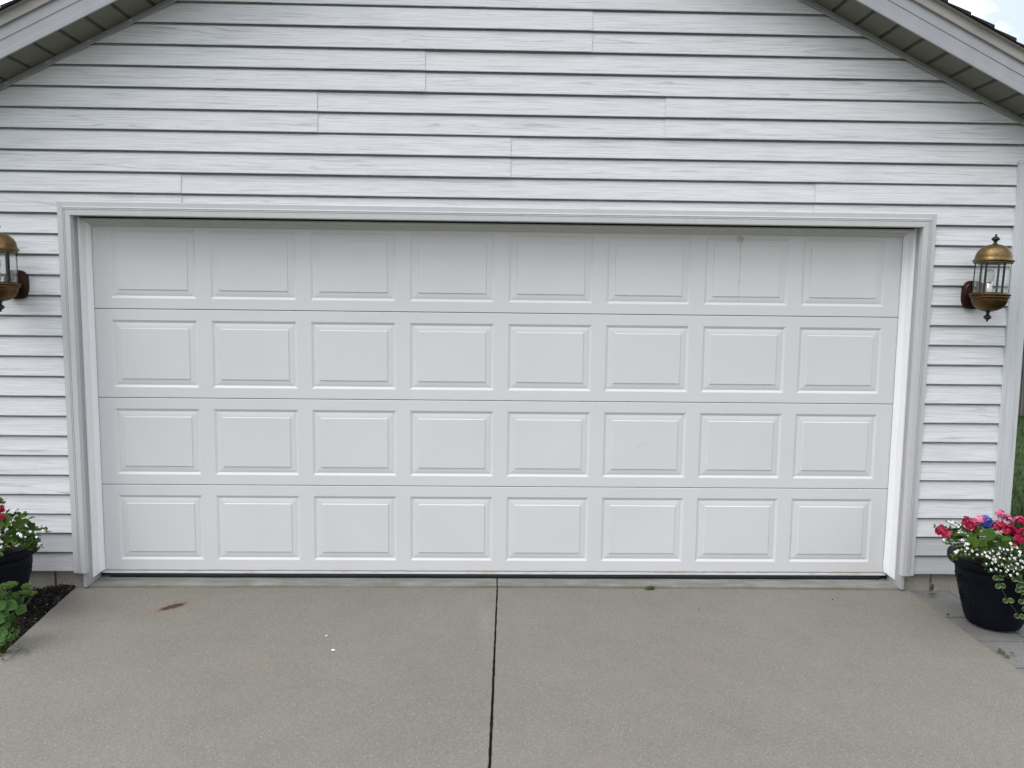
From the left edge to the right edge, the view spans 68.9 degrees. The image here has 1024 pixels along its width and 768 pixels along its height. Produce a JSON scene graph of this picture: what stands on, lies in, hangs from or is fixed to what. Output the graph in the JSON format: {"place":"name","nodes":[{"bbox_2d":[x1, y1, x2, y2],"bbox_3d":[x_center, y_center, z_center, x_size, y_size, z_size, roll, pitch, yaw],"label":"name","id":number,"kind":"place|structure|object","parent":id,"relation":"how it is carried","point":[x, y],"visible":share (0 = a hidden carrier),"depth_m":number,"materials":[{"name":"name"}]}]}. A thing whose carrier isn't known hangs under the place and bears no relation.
{"place":"outdoors","nodes":[
{"label":"outdoors","id":0,"kind":"place"},
{"bbox_2d":[88,570,898,590],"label":"garage floor","id":1,"kind":"structure","parent":0,"point":[106,580],"depth_m":4.59,"materials":[{"name":"grey concrete"}]},
{"bbox_2d":[0,587,1023,767],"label":"driveway","id":2,"kind":"structure","parent":0,"point":[412,678],"depth_m":3.42,"materials":[{"name":"concrete"}]},
{"bbox_2d":[0,626,19,653],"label":"sedum plant","id":3,"kind":"object","parent":2,"relation":"on","point":[6,636],"visible":1,"depth_m":3.61,"materials":[{"name":"green plant"}]},
{"bbox_2d":[0,641,28,659],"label":"weed","id":4,"kind":"object","parent":2,"relation":"on","point":[12,651],"visible":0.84,"depth_m":3.64,"materials":[{"name":"green plant"}]},
{"bbox_2d":[645,585,655,589],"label":"grass tuft","id":5,"kind":"object","parent":2,"relation":"on","point":[651,587],"visible":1,"depth_m":4.54,"materials":[{"name":"green plant"}]},
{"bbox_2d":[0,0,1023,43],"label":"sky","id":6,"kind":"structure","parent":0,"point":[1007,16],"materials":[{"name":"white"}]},
{"bbox_2d":[928,583,935,595],"bbox_3d":[2.529,1.240,4.496,0.057,0.075,0.018,1,5,-1],"label":"weed","id":7,"kind":"object","parent":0,"point":[931,588],"visible":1,"depth_m":4.50,"materials":[{"name":"green plant"}]},
{"bbox_2d":[1010,342,1023,548],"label":"lawn","id":8,"kind":"structure","parent":0,"point":[1020,425],"depth_m":8.25,"materials":[{"name":"plant"}]},
{"label":"ground","id":9,"kind":"structure","parent":0,"visible":0},
{"bbox_2d":[0,584,75,648],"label":"mulch bed","id":10,"kind":"object","parent":9,"relation":"on","point":[45,610],"visible":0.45,"depth_m":4.17,"materials":[{"name":"black wood"}]},
{"bbox_2d":[0,581,36,642],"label":"sedum plant","id":11,"kind":"object","parent":10,"relation":"on","point":[15,601],"visible":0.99,"depth_m":3.69,"materials":[{"name":"green plant"}]},
{"bbox_2d":[0,535,40,615],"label":"flower pot","id":12,"kind":"object","parent":10,"relation":"on","point":[16,563],"visible":0.63,"depth_m":4.05,"materials":[{"name":"plastic"}]},
{"bbox_2d":[0,505,36,550],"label":"geranium plant","id":13,"kind":"object","parent":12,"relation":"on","point":[5,519],"visible":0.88,"depth_m":3.97,"materials":[{"name":"plant"}]},
{"bbox_2d":[0,497,50,554],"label":"bacopa plant","id":14,"kind":"object","parent":12,"relation":"in","point":[14,542],"visible":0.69,"depth_m":3.99,"materials":[{"name":"white plant"}]},
{"bbox_2d":[0,0,1023,591],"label":"garage","id":15,"kind":"structure","parent":9,"relation":"on","point":[512,288],"depth_m":4.45,"materials":[{"name":"plastic"}]},
{"bbox_2d":[0,226,29,311],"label":"wall lantern","id":16,"kind":"object","parent":15,"relation":"attached to","point":[14,284],"depth_m":4.13,"materials":[{"name":"gold metal"}]},
{"bbox_2d":[91,226,902,579],"bbox_3d":[-0.071,0.126,4.582,4.910,2.190,0.052,1,5,-1],"label":"garage door","id":17,"kind":"structure","parent":15,"relation":"in","point":[273,402],"depth_m":4.56,"materials":[{"name":"paint"}]},
{"bbox_2d":[961,234,1014,321],"bbox_3d":[2.727,-0.605,4.273,0.209,0.496,0.262,3,5,-1],"label":"wall lantern","id":18,"kind":"object","parent":15,"relation":"attached to","point":[979,295],"depth_m":4.21,"materials":[{"name":"gold metal"}]},
{"bbox_2d":[910,591,965,617],"bbox_3d":[2.566,1.322,4.414,0.249,0.052,0.386,1,5,-1],"label":"paver","id":19,"kind":"object","parent":9,"relation":"on","point":[944,603],"visible":0.46,"depth_m":4.42,"materials":[{"name":"concrete"}]},
{"bbox_2d":[949,592,959,598],"bbox_3d":[2.850,1.325,4.420,0.304,0.053,0.386,1,5,-1],"label":"paver","id":20,"kind":"object","parent":9,"relation":"on","point":[955,594],"visible":0.11,"depth_m":4.56,"materials":[{"name":"concrete"}]},
{"bbox_2d":[947,618,1023,641],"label":"paver","id":21,"kind":"object","parent":9,"relation":"on","point":[977,633],"visible":0.36,"depth_m":4.01,"materials":[{"name":"concrete"}]},
{"bbox_2d":[947,543,1023,631],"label":"flower pot","id":22,"kind":"object","parent":21,"relation":"on","point":[983,604],"visible":0.82,"depth_m":3.99,"materials":[{"name":"plastic"}]},
{"bbox_2d":[935,524,982,560],"bbox_3d":[2.431,0.859,4.060,0.336,0.203,0.143,-1,6,-19],"label":"geranium plant","id":23,"kind":"object","parent":22,"relation":"in","point":[942,530],"visible":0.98,"depth_m":4.00,"materials":[{"name":"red plant"}]},
{"bbox_2d":[933,520,995,564],"bbox_3d":[2.393,0.858,4.001,0.353,0.224,0.249,-2,6,-28],"label":"bacopa plant","id":24,"kind":"object","parent":22,"relation":"in","point":[963,530],"visible":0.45,"depth_m":3.95,"materials":[{"name":"white plant"}]},
{"bbox_2d":[959,516,978,547],"bbox_3d":[2.483,0.843,4.038,0.135,0.241,0.359,6,8,44],"label":"geranium plant","id":25,"kind":"object","parent":22,"relation":"in","point":[971,540],"visible":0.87,"depth_m":4.01,"materials":[{"name":"red plant"}]},
{"bbox_2d":[973,515,987,550],"bbox_3d":[2.546,0.846,4.057,0.110,0.233,0.394,5,7,39],"label":"geranium plant","id":26,"kind":"object","parent":22,"relation":"on","point":[982,544],"visible":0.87,"depth_m":3.91,"materials":[{"name":"pink plant"}]},
{"bbox_2d":[980,515,994,528],"bbox_3d":[2.650,0.850,4.164,0.091,0.245,0.062,1,5,-1],"label":"lobelia plant","id":27,"kind":"object","parent":22,"relation":"on","point":[987,524],"visible":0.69,"depth_m":4.14,"materials":[{"name":"blue plant"}]},
{"bbox_2d":[960,542,1023,578],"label":"bacopa plant","id":28,"kind":"object","parent":22,"relation":"in","point":[996,556],"visible":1,"depth_m":3.83,"materials":[{"name":"white plant"}]},
{"bbox_2d":[974,509,1019,549],"bbox_3d":[2.615,0.825,4.039,0.170,0.279,0.401,6,8,44],"label":"geranium plant","id":29,"kind":"object","parent":22,"relation":"in","point":[990,535],"visible":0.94,"depth_m":3.97,"materials":[{"name":"pink plant"}]},
{"bbox_2d":[987,558,1023,627],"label":"vinca vine","id":30,"kind":"object","parent":22,"relation":"in","point":[1005,600],"visible":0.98,"depth_m":3.85,"materials":[{"name":"green plant"}]},
{"bbox_2d":[988,516,1023,548],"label":"geranium plant","id":31,"kind":"object","parent":22,"relation":"on","point":[1014,530],"visible":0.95,"depth_m":3.99,"materials":[{"name":"red plant"}]},
{"bbox_2d":[1004,564,1023,610],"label":"vinca vine","id":32,"kind":"object","parent":22,"relation":"in","point":[1019,589],"visible":0.98,"depth_m":3.84,"materials":[{"name":"green plant"}]},
{"bbox_2d":[978,641,1023,668],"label":"paver","id":33,"kind":"object","parent":9,"relation":"on","point":[1016,660],"visible":0.63,"depth_m":3.82,"materials":[{"name":"concrete"}]},
{"bbox_2d":[997,648,1009,657],"bbox_3d":[2.469,1.349,3.747,0.031,0.022,0.083,1,5,-1],"label":"weed","id":34,"kind":"object","parent":33,"relation":"on","point":[1001,651],"visible":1,"depth_m":3.76,"materials":[{"name":"green plant"}]},
{"bbox_2d":[1013,625,1023,637],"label":"paver","id":35,"kind":"object","parent":9,"relation":"on","point":[1019,632],"depth_m":4.03,"materials":[{"name":"concrete"}]},
{"bbox_2d":[1018,357,1023,415],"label":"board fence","id":36,"kind":"object","parent":9,"relation":"on","point":[1021,406],"visible":0.03,"depth_m":13.19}
]}

